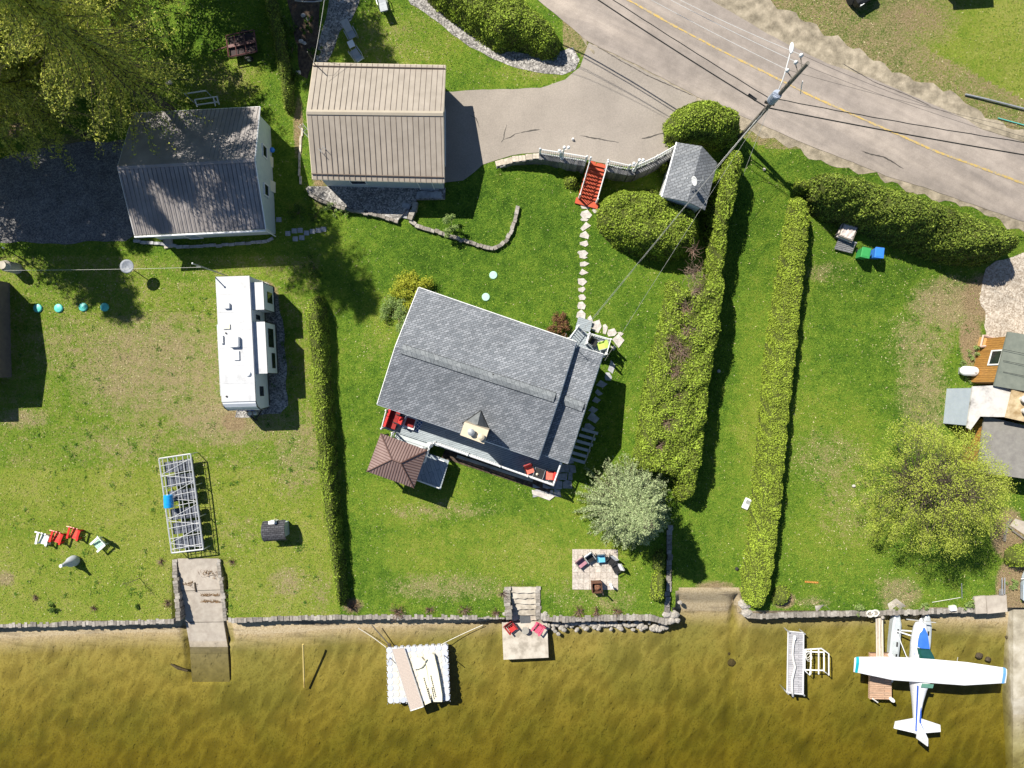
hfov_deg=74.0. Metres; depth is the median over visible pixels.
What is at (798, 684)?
dock
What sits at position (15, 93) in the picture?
tree
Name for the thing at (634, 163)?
lamp post
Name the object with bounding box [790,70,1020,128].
wire
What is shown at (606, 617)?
sea wall
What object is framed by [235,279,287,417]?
gravel pad
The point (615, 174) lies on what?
retaining wall
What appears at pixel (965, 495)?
maple
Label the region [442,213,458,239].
young tree
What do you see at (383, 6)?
garden chair
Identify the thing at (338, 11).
gravel path
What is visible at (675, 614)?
boulder
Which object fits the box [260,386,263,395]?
window
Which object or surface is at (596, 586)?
fire pit
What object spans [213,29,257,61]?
trailer
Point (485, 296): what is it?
septic lid
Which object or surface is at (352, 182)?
window
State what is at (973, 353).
green plant
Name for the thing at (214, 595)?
reed debris
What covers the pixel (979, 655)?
sunken rock
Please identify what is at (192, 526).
dock frame stack
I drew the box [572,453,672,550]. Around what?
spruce
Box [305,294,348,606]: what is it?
hedge
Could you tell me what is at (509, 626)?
adirondack chair
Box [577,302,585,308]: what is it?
stepping stone
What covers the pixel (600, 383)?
stepping stone
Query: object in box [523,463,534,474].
porch chair
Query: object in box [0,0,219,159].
tree
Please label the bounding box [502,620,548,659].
concrete pad
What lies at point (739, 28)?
wire
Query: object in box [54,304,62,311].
septic lid
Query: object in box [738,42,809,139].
utility pole
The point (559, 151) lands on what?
lamp post
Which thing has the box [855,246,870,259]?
wheelie bin
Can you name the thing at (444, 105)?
garage door
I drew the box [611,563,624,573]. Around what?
garden chair
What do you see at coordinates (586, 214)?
stepping stone
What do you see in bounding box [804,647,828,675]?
boat lift
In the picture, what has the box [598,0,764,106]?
wire
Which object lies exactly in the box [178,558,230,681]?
boat ramp
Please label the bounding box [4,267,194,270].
clothesline
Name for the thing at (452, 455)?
soil bed
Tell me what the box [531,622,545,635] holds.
adirondack chair
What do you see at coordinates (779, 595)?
globe shrub
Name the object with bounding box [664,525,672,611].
garden wall
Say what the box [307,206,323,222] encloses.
green plant
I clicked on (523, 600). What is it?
stone steps
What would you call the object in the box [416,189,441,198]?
slab patio
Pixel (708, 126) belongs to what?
rounded cedar
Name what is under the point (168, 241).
door step
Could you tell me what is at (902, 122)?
wire
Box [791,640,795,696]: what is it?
bent pipe
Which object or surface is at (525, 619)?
mat
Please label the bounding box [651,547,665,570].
conical cedar
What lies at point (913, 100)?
wire
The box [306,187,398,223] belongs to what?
retaining wall
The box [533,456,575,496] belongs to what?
flagstone patio
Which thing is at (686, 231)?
wire
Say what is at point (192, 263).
clothesline pole
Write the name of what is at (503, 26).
road hedge
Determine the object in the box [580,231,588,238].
stepping stone
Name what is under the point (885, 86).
crack
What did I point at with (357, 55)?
garden chair
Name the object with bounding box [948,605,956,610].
box
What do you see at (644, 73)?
crack
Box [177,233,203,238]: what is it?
door
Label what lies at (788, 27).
sandy verge
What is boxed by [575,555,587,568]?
garden chair
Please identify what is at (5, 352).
house
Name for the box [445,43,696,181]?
driveway
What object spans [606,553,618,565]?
garden chair
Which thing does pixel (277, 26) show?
hedge
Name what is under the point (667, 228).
wire
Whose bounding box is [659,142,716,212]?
shed
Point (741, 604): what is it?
boulder
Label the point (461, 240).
stone edging
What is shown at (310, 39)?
planting bed
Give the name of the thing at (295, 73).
green plant
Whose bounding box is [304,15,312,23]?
green plant
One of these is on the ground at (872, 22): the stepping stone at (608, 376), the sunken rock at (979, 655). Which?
the stepping stone at (608, 376)
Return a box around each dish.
[120,259,133,272]
[687,176,705,192]
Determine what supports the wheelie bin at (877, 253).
on the ground at (872, 22)
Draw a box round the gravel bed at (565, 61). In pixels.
[409,0,579,74]
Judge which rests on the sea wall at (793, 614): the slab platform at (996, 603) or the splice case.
the slab platform at (996, 603)
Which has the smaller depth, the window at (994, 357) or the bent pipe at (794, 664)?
the window at (994, 357)
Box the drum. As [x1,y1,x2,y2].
[163,494,172,507]
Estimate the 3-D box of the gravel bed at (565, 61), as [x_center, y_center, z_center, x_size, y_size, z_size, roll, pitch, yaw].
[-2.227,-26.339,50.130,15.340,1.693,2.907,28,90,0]
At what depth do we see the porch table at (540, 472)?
48.98 m
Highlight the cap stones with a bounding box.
[495,153,538,166]
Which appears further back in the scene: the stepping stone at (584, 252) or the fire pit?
the stepping stone at (584, 252)
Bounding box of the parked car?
[846,0,870,7]
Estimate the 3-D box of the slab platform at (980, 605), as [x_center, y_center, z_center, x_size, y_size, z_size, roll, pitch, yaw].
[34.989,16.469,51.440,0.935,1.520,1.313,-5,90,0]
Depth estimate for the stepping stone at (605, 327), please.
50.94 m
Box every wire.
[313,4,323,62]
[571,110,764,343]
[575,109,765,340]
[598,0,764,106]
[605,113,762,359]
[613,0,767,97]
[652,0,784,68]
[671,0,793,60]
[681,0,798,53]
[769,108,1023,154]
[779,99,1023,142]
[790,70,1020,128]
[800,63,1023,141]
[807,57,1023,136]
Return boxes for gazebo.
[366,433,427,487]
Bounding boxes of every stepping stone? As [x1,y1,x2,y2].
[576,310,584,318]
[577,250,587,255]
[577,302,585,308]
[578,278,586,285]
[578,294,585,299]
[579,269,587,274]
[580,210,591,217]
[580,222,590,230]
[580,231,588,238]
[580,241,587,246]
[580,261,588,265]
[584,423,594,429]
[587,412,599,422]
[588,406,597,412]
[591,320,601,332]
[592,397,599,402]
[597,380,606,387]
[603,324,607,333]
[605,372,611,380]
[607,328,616,336]
[608,361,614,373]
[612,334,623,347]
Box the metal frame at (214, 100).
[184,90,219,106]
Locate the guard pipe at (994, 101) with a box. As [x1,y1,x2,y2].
[965,93,1023,108]
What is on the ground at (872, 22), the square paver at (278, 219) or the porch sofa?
the square paver at (278, 219)
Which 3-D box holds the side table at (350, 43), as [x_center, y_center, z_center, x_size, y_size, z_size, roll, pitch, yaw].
[-11.946,-25.251,50.706,0.460,0.470,0.520,-25,90,0]
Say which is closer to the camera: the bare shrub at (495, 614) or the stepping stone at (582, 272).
the bare shrub at (495, 614)
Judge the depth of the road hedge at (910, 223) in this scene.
47.55 m
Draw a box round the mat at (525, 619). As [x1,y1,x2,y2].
[519,615,530,622]
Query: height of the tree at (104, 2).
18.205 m
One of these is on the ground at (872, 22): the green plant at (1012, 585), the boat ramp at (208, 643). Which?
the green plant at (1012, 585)
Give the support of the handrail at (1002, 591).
on the slab platform at (996, 603)
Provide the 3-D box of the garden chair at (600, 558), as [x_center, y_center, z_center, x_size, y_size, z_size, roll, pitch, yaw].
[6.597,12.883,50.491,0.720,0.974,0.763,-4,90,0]
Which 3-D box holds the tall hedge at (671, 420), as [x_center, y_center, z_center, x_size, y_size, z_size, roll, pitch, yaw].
[12.685,-4.054,48.909,4.958,5.186,25.469,8,90,0]
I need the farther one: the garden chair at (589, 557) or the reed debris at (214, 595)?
the reed debris at (214, 595)
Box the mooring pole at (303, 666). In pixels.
[302,644,304,687]
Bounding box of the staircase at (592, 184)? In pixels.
[575,157,608,208]
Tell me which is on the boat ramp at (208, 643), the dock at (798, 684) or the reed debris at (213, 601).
the reed debris at (213, 601)
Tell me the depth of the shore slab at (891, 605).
51.01 m
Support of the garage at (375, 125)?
on the ground at (872, 22)
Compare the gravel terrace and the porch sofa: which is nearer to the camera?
the porch sofa
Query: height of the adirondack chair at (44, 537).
1.141 m
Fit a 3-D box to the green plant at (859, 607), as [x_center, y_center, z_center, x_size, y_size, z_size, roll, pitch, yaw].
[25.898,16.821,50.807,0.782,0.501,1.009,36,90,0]
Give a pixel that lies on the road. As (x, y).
(599, 24)
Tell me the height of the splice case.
0.200 m
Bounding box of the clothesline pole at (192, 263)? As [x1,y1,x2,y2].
[191,262,226,275]
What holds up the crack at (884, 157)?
on the road
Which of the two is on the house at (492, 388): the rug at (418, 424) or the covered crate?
the rug at (418, 424)
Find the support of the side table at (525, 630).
on the concrete pad at (518, 644)
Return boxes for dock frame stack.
[158,452,209,553]
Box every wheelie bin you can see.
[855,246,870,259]
[869,246,884,258]
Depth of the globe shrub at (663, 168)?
50.22 m
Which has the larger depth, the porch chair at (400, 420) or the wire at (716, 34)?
the porch chair at (400, 420)
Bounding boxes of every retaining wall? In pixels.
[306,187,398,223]
[407,201,417,220]
[495,154,585,173]
[604,150,673,181]
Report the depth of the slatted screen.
50.02 m
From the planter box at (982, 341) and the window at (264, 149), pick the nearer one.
the window at (264, 149)
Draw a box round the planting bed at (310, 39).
[287,0,319,78]
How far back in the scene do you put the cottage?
48.56 m
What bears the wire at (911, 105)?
attached to the utility pole at (774, 97)
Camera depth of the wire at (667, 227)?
45.41 m
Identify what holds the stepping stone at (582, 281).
on the ground at (872, 22)
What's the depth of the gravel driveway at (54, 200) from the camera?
50.97 m
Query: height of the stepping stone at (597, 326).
0.145 m
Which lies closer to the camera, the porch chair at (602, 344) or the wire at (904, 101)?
the wire at (904, 101)
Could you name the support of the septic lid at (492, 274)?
on the ground at (872, 22)
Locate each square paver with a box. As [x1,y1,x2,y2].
[276,217,281,221]
[297,228,302,232]
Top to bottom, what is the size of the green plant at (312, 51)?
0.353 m
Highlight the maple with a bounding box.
[851,403,1023,561]
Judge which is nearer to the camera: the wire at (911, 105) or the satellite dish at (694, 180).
the wire at (911, 105)
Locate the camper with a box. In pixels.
[215,276,278,420]
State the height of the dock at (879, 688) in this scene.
0.690 m
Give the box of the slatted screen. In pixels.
[834,238,856,252]
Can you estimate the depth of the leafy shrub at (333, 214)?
50.73 m
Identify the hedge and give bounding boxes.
[264,0,296,114]
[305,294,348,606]
[427,0,560,60]
[631,150,742,501]
[739,197,810,607]
[802,172,1020,267]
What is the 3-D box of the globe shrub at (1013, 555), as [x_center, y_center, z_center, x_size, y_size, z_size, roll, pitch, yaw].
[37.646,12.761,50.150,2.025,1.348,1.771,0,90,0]
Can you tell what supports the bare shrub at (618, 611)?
on the ground at (872, 22)
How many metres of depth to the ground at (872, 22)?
50.99 m
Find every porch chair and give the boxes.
[393,413,403,424]
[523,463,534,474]
[546,470,556,480]
[588,336,598,346]
[597,339,609,350]
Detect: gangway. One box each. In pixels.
[392,648,423,710]
[876,618,883,656]
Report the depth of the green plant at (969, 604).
50.69 m
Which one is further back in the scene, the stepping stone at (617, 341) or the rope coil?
the stepping stone at (617, 341)
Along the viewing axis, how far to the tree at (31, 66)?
43.47 m
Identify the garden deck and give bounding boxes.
[417,452,449,489]
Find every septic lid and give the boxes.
[33,304,42,311]
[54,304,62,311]
[79,303,87,310]
[100,303,108,310]
[482,293,489,300]
[489,271,496,278]
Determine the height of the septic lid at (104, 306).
0.240 m
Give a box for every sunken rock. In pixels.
[727,658,735,666]
[975,653,982,658]
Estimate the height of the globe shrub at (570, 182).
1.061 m
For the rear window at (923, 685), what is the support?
in the seaplane
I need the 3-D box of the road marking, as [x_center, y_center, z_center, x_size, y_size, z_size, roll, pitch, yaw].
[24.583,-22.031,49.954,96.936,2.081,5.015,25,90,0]
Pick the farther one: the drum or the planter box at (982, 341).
the planter box at (982, 341)
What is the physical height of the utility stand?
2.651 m
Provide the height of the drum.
0.660 m
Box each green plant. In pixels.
[47,604,59,612]
[285,203,305,220]
[287,42,297,58]
[291,67,300,79]
[301,25,312,34]
[302,252,320,278]
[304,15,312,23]
[307,47,315,56]
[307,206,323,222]
[314,46,322,55]
[855,603,864,616]
[918,603,928,610]
[964,600,974,610]
[968,345,980,360]
[1005,579,1018,589]
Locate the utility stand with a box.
[0,247,21,273]
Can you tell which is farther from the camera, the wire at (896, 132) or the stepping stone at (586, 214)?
the stepping stone at (586, 214)
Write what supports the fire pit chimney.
on the ground at (872, 22)
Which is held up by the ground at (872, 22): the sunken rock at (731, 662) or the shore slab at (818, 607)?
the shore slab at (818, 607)
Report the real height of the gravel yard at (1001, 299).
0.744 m
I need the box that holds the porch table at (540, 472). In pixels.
[532,467,545,479]
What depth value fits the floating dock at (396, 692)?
51.78 m
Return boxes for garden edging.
[1003,518,1012,540]
[1007,525,1023,539]
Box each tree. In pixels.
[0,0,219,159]
[0,1,130,123]
[0,43,108,171]
[0,64,40,162]
[0,146,20,158]
[61,0,190,66]
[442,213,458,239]
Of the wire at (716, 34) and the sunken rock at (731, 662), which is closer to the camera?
the wire at (716, 34)
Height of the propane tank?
1.090 m
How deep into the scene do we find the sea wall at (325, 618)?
50.98 m
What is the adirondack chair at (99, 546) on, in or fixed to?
on the ground at (872, 22)
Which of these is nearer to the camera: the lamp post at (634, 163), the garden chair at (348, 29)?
the lamp post at (634, 163)
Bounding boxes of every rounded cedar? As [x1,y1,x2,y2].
[595,189,699,261]
[662,100,740,152]
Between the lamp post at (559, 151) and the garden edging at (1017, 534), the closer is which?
the lamp post at (559, 151)
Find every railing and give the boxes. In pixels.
[539,148,587,161]
[605,142,679,170]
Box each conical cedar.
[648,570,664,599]
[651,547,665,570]
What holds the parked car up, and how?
on the ground at (872, 22)
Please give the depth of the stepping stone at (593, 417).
50.94 m
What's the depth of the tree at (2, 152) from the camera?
48.09 m
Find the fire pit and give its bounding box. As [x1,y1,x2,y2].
[591,580,603,595]
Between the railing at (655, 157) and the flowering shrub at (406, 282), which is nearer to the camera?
the railing at (655, 157)
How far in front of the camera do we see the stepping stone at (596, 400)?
50.95 m
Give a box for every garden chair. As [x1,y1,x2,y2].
[340,18,358,40]
[348,45,363,62]
[376,0,388,11]
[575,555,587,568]
[583,552,595,563]
[595,553,605,562]
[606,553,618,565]
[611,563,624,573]
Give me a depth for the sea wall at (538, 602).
50.90 m
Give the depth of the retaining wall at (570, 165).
50.00 m
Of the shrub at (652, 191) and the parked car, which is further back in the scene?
the shrub at (652, 191)
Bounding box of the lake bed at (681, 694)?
[0,587,1023,767]
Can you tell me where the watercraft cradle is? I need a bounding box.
[413,652,442,704]
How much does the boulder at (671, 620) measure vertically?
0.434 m
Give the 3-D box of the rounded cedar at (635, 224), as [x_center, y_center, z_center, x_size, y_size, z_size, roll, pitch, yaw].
[10.065,-11.783,49.447,7.664,3.506,5.370,0,90,0]
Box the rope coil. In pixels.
[866,610,874,617]
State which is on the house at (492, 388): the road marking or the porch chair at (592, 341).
the porch chair at (592, 341)
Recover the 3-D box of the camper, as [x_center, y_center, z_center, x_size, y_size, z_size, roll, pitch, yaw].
[-19.028,-2.428,49.175,3.630,3.650,10.374,0,90,0]
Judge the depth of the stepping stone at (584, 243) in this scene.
50.99 m
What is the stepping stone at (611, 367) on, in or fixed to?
on the ground at (872, 22)
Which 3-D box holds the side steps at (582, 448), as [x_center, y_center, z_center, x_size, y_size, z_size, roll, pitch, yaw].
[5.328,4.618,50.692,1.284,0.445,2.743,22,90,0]
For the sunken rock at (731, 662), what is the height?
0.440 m
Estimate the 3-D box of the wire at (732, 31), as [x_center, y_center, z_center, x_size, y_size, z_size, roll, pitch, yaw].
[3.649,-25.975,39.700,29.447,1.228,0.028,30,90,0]
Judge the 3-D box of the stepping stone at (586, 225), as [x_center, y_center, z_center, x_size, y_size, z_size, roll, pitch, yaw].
[5.512,-11.755,51.058,0.470,0.145,0.709,41,90,0]
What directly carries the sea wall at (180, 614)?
on the ground at (872, 22)
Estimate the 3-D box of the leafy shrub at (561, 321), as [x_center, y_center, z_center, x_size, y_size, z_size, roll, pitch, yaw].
[3.388,-4.288,50.349,1.845,1.233,2.217,0,90,0]
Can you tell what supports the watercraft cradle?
on the floating dock at (396, 692)
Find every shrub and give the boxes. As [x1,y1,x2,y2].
[163,599,171,608]
[324,202,338,216]
[339,207,349,214]
[344,596,360,612]
[377,294,407,332]
[387,269,435,314]
[387,603,404,621]
[425,605,434,613]
[457,604,472,615]
[490,607,500,618]
[545,311,569,337]
[563,175,579,189]
[572,605,584,619]
[592,606,599,618]
[611,608,621,617]
[647,189,656,195]
[659,162,668,172]
[771,584,790,605]
[792,179,808,196]
[1004,543,1023,567]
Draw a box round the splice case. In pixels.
[747,93,756,100]
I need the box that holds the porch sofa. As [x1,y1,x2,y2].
[383,409,400,429]
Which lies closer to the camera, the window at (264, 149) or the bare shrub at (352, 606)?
the window at (264, 149)
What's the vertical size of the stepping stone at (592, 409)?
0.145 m
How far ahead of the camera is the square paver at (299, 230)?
50.97 m
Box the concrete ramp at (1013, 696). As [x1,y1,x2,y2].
[1002,608,1023,767]
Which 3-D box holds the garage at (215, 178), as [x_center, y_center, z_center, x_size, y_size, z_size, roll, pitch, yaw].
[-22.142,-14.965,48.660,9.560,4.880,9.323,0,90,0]
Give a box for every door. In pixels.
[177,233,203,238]
[417,183,434,189]
[444,105,445,166]
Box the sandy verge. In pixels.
[581,0,1023,230]
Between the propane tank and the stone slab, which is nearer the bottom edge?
the stone slab
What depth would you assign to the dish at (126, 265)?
49.41 m
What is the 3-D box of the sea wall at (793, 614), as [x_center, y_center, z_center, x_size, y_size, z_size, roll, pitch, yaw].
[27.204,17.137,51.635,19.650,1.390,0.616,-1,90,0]
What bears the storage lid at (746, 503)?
on the ground at (872, 22)
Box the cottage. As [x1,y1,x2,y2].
[943,332,1023,477]
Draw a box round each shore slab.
[815,605,826,610]
[888,599,904,610]
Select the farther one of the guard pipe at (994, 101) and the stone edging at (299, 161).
the stone edging at (299, 161)
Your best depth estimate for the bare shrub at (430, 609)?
50.85 m
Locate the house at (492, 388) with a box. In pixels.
[377,287,611,485]
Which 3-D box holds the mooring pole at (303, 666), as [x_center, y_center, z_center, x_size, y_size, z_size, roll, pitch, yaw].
[-15.805,21.408,51.575,0.140,1.960,4.120,7,90,0]
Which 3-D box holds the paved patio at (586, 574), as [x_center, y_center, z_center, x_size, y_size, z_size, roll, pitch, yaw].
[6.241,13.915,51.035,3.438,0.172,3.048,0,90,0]
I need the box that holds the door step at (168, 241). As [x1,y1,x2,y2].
[163,239,172,248]
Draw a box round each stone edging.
[133,237,273,248]
[298,128,302,184]
[409,206,519,250]
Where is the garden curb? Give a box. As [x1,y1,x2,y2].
[456,455,532,481]
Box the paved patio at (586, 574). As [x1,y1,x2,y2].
[572,549,617,589]
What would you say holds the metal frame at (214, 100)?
on the ground at (872, 22)
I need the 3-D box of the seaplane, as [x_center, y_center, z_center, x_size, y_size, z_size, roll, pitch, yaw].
[30.335,20.922,50.510,8.921,3.720,8.750,-37,90,0]
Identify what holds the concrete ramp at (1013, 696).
on the lake bed at (681, 694)
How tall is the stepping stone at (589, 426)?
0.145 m
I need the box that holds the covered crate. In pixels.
[834,223,857,242]
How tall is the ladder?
3.868 m
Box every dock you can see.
[386,643,449,703]
[779,627,805,695]
[868,652,894,702]
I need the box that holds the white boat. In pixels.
[1020,572,1023,600]
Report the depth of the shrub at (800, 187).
48.86 m
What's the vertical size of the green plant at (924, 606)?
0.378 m
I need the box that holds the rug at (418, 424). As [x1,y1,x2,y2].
[397,414,422,432]
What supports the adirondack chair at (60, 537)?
on the ground at (872, 22)
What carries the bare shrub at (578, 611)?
on the ground at (872, 22)
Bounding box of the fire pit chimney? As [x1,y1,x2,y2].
[59,555,79,567]
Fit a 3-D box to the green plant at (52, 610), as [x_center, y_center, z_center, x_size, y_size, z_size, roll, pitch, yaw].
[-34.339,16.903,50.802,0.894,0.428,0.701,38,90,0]
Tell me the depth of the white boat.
50.58 m
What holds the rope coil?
on the sea wall at (793, 614)
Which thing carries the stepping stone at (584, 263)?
on the ground at (872, 22)
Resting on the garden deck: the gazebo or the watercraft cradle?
the gazebo
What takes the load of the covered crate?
on the ground at (872, 22)
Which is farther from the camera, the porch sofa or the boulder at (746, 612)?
the boulder at (746, 612)
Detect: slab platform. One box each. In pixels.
[972,595,986,613]
[986,594,1007,613]
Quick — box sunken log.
[170,663,187,671]
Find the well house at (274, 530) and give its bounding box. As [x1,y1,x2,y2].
[261,519,289,541]
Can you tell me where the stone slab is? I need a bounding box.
[532,490,553,499]
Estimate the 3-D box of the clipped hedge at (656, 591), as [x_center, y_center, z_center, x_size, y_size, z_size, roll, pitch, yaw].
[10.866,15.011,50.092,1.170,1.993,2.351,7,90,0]
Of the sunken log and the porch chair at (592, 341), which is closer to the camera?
the porch chair at (592, 341)
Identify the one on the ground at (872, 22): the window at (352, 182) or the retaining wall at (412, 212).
the retaining wall at (412, 212)
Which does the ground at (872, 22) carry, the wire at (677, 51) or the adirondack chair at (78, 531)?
the adirondack chair at (78, 531)
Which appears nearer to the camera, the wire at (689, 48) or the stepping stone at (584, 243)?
the wire at (689, 48)
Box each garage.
[117,106,275,239]
[306,51,445,189]
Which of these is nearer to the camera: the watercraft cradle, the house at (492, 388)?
the house at (492, 388)
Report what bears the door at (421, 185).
in the garage at (375, 125)
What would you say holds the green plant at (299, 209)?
on the ground at (872, 22)
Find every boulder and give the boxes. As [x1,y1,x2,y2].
[662,611,671,617]
[667,617,675,623]
[671,610,679,617]
[738,599,750,608]
[741,609,751,616]
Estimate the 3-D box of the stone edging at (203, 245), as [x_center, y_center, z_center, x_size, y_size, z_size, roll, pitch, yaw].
[-23.078,-10.545,50.985,10.475,0.330,0.729,-1,90,0]
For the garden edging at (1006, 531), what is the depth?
50.85 m
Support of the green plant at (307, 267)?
on the ground at (872, 22)
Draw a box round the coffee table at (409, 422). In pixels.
[403,415,416,429]
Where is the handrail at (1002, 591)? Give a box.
[999,577,1004,594]
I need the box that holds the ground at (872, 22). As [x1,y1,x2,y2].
[0,0,1023,623]
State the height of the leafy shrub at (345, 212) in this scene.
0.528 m
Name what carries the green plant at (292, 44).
on the ground at (872, 22)
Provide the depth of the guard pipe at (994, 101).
48.81 m
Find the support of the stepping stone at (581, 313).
on the ground at (872, 22)
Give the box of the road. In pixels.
[539,0,1023,221]
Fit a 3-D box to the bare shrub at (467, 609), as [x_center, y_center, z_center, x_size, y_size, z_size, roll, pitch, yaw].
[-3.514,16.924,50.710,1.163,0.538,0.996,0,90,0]
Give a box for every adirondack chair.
[35,532,52,545]
[48,530,66,544]
[66,526,82,540]
[90,536,108,552]
[503,621,517,634]
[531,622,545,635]
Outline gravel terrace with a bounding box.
[308,186,445,220]
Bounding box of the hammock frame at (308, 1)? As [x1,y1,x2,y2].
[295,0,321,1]
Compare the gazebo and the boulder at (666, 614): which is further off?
the boulder at (666, 614)
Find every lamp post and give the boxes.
[558,146,569,159]
[632,158,644,171]
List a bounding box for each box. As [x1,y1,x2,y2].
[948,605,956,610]
[977,335,993,347]
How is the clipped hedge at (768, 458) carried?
on the ground at (872, 22)
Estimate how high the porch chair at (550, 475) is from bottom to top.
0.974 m
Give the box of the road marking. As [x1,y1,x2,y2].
[627,0,1023,184]
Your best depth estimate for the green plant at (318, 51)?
50.74 m
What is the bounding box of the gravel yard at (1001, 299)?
[979,253,1023,337]
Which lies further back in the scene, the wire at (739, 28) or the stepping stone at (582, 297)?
the stepping stone at (582, 297)
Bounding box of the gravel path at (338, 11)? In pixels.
[316,0,359,62]
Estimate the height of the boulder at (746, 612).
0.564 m
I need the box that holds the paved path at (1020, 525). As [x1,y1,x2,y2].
[1010,519,1023,533]
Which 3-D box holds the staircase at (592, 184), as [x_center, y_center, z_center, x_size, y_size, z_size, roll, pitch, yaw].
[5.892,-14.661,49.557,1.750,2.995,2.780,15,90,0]
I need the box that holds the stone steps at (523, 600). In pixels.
[511,586,535,620]
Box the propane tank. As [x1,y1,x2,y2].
[958,366,978,375]
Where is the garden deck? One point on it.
(433, 469)
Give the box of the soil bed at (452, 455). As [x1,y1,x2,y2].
[442,449,551,492]
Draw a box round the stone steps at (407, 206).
[401,202,410,218]
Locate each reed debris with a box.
[200,593,218,596]
[201,599,219,602]
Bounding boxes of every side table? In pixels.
[347,40,355,50]
[522,627,528,633]
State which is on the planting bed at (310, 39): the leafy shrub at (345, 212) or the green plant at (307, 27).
the green plant at (307, 27)
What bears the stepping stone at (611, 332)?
on the ground at (872, 22)
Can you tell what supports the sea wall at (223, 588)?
on the ground at (872, 22)
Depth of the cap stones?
50.27 m
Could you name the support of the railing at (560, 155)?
on the retaining wall at (570, 165)
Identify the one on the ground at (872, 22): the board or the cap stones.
the board
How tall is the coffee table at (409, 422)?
0.505 m
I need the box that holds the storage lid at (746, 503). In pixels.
[742,498,750,509]
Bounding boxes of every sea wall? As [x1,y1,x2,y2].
[0,618,176,627]
[172,559,185,620]
[216,559,228,620]
[228,614,504,622]
[503,586,511,619]
[535,586,540,619]
[540,613,670,624]
[744,607,974,618]
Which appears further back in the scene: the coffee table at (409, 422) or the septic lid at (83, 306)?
the septic lid at (83, 306)
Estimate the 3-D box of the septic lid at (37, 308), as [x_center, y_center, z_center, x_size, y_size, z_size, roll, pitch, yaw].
[-35.502,-5.677,50.904,0.640,0.240,0.634,0,90,0]
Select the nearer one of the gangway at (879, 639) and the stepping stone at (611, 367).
the stepping stone at (611, 367)
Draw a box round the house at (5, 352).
[0,281,11,377]
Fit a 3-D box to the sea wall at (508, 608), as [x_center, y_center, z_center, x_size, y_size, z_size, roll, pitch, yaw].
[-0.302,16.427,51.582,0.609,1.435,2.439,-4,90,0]
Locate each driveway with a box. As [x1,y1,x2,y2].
[0,140,133,243]
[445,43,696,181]
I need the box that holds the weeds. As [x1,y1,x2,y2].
[11,277,978,608]
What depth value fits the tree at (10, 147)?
47.27 m
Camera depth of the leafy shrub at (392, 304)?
50.29 m
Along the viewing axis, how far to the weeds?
50.95 m
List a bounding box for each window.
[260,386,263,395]
[262,143,267,159]
[263,182,268,197]
[349,181,367,184]
[921,684,933,687]
[987,349,1001,365]
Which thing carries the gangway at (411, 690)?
on the floating dock at (396, 692)
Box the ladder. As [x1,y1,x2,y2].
[298,123,325,152]
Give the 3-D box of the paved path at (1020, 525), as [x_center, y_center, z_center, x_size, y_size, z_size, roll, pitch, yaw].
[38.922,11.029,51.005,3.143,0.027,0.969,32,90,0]
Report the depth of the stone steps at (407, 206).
50.71 m
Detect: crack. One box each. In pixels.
[598,47,692,95]
[844,64,929,105]
[863,151,901,167]
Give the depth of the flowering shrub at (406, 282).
50.04 m
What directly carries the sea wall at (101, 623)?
on the ground at (872, 22)
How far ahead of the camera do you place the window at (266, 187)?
49.29 m
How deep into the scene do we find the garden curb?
50.72 m
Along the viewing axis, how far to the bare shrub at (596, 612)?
50.88 m
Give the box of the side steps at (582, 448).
[570,428,597,463]
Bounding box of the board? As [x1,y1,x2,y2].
[270,180,275,192]
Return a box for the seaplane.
[853,614,1006,745]
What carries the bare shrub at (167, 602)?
on the ground at (872, 22)
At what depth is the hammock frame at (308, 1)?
50.33 m
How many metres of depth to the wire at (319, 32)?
45.74 m
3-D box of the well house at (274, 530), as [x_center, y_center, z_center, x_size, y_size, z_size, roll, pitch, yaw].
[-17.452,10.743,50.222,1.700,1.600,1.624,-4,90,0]
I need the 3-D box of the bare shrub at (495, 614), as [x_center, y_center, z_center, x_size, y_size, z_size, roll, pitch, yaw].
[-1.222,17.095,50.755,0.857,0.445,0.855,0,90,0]
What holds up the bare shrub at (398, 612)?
on the ground at (872, 22)

